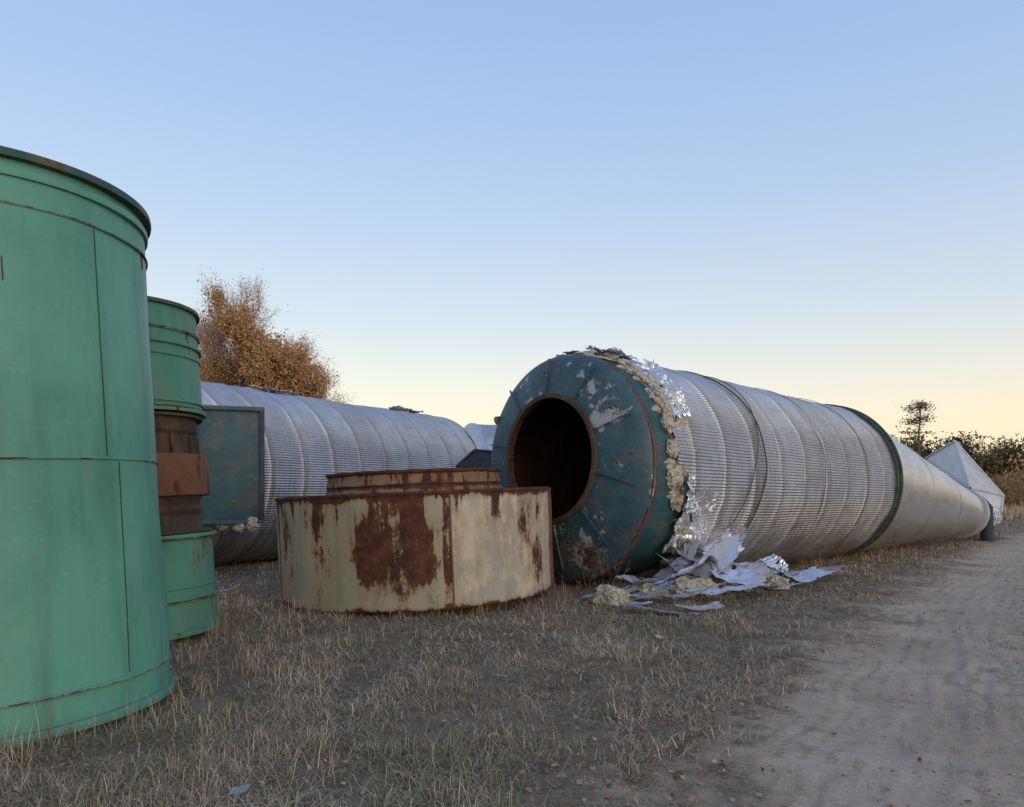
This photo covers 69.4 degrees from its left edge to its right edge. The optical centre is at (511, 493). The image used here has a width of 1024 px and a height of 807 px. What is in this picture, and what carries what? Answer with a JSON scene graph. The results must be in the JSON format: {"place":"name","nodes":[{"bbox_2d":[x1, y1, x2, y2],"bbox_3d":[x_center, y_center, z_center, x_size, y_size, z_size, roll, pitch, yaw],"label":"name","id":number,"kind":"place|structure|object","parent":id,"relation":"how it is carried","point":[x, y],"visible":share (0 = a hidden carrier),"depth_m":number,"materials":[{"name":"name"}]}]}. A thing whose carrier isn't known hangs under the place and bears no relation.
{"place":"outdoors","nodes":[
{"label":"outdoors","id":0,"kind":"place"},
{"bbox_2d":[0,516,1023,806],"bbox_3d":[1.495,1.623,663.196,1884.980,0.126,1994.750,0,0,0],"label":"ground","id":1,"kind":"structure","parent":0,"point":[886,686],"depth_m":5.79,"materials":[{"name":"brown soil"}]},
{"bbox_2d":[0,145,175,748],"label":"green steel tank","id":2,"kind":"object","parent":1,"relation":"on","point":[83,613],"visible":1,"depth_m":4.93,"materials":[{"name":"metal"}]},
{"bbox_2d":[147,296,221,640],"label":"stacked green tank sections","id":3,"kind":"object","parent":1,"relation":"on","point":[183,489],"visible":0.29,"depth_m":8.03,"materials":[{"name":"paint"}]},
{"bbox_2d":[191,302,249,385],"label":"bare birch tree","id":4,"kind":"object","parent":1,"relation":"on","point":[201,338],"visible":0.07,"depth_m":47.10,"materials":[{"name":"brown plant"}]},
{"bbox_2d":[196,265,289,387],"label":"bare birch tree","id":5,"kind":"object","parent":1,"relation":"on","point":[219,338],"visible":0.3,"depth_m":45.36,"materials":[{"name":"brown plant"}]},
{"bbox_2d":[196,276,339,398],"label":"oak tree","id":6,"kind":"object","parent":1,"relation":"on","point":[277,367],"visible":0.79,"depth_m":43.03,"materials":[{"name":"brown plant"}]},
{"bbox_2d":[236,329,329,399],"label":"bare birch tree","id":7,"kind":"object","parent":1,"relation":"on","point":[309,345],"visible":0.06,"depth_m":47.60,"materials":[{"name":"brown plant"}]},
{"bbox_2d":[302,351,357,402],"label":"bare birch tree","id":8,"kind":"object","parent":1,"relation":"on","point":[329,387],"visible":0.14,"depth_m":47.28,"materials":[{"name":"brown plant"}]},
{"bbox_2d":[196,382,478,565],"bbox_3d":[-4.945,-0.461,18.615,5.164,4.250,11.520,0,0,31],"label":"insulated silo","id":9,"kind":"object","parent":1,"relation":"on","point":[261,448],"visible":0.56,"depth_m":16.23,"materials":[{"name":"metal"}]},
{"bbox_2d":[275,468,553,614],"bbox_3d":[-1.463,0.688,11.472,4.176,2.025,4.182,-2,0,0],"label":"rusty steel drum","id":10,"kind":"object","parent":1,"relation":"on","point":[466,539],"visible":0.99,"depth_m":9.65,"materials":[{"name":"beige paint"}]},
{"bbox_2d":[455,449,491,467],"bbox_3d":[-0.625,0.296,17.225,1.448,2.608,1.344,0,0,0],"label":"steel hopper","id":11,"kind":"object","parent":1,"relation":"on","point":[477,458],"visible":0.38,"depth_m":16.70,"materials":[{"name":"blue metal"}]},
{"bbox_2d":[464,423,496,449],"bbox_3d":[2.472,-0.400,27.780,9.250,4.160,4.160,0,0,-22],"label":"insulated silo","id":12,"kind":"object","parent":1,"relation":"on","point":[482,436],"visible":0.01,"depth_m":25.18,"materials":[{"name":"metal"}]},
{"bbox_2d":[1,558,1000,806],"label":"fallen leaves","id":13,"kind":"object","parent":1,"relation":"on","point":[623,784],"visible":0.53,"depth_m":4.46,"materials":[{"name":"brown plant"}]},
{"bbox_2d":[218,584,853,794],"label":"litter","id":14,"kind":"object","parent":1,"relation":"on","point":[243,788],"visible":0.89,"depth_m":3.90,"materials":[{"name":"metal"}]},
{"bbox_2d":[189,505,1018,686],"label":"dry weeds","id":15,"kind":"object","parent":1,"relation":"on","point":[236,605],"visible":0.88,"depth_m":9.13,"materials":[{"name":"brown plant"}]},
{"bbox_2d":[582,522,849,613],"bbox_3d":[3.691,1.079,12.167,1.986,1.225,6.728,0,0,44],"label":"torn insulation debris","id":16,"kind":"object","parent":1,"relation":"on","point":[719,550],"visible":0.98,"depth_m":11.74,"materials":[{"name":"metal"}]},
{"bbox_2d":[490,345,989,582],"bbox_3d":[8.118,-0.451,18.851,19.730,4.202,4.239,0,0,-41],"label":"insulated silo","id":17,"kind":"object","parent":1,"relation":"on","point":[639,464],"visible":0.95,"depth_m":13.26,"materials":[{"name":"teal paint"}]},
{"bbox_2d":[894,399,943,454],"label":"pine tree","id":18,"kind":"object","parent":1,"relation":"on","point":[921,407],"visible":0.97,"depth_m":89.83,"materials":[{"name":"green plant"}]},
{"bbox_2d":[891,430,1023,486],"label":"distant treeline","id":19,"kind":"object","parent":1,"relation":"on","point":[995,456],"visible":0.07,"depth_m":104.33,"materials":[{"name":"green plant"}]},
{"bbox_2d":[925,440,1004,540],"bbox_3d":[16.749,-0.171,26.655,2.330,3.543,4.411,0,0,12],"label":"metal transition hood","id":20,"kind":"object","parent":1,"relation":"on","point":[955,461],"visible":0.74,"depth_m":26.00,"materials":[{"name":"grey metal"}]},
{"bbox_2d":[986,453,1023,509],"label":"autumn brush","id":21,"kind":"object","parent":1,"relation":"on","point":[1014,494],"visible":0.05,"depth_m":60.67,"materials":[{"name":"brown plant"}]},
{"bbox_2d":[0,519,1023,806],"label":"dry grass","id":22,"kind":"structure","parent":0,"point":[76,799],"depth_m":5.28,"materials":[{"name":"beige plant"}]},
{"bbox_2d":[0,0,1023,458],"label":"sky","id":23,"kind":"structure","parent":0,"point":[820,201],"materials":[{"name":"blue"}]},
{"bbox_2d":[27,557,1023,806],"bbox_3d":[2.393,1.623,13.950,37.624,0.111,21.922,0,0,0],"label":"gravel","id":24,"kind":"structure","parent":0,"point":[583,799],"depth_m":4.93,"materials":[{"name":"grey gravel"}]},
{"bbox_2d":[1002,502,1023,519],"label":"straw field","id":25,"kind":"structure","parent":0,"point":[1014,512],"depth_m":47.63,"materials":[{"name":"beige plant"}]}
]}

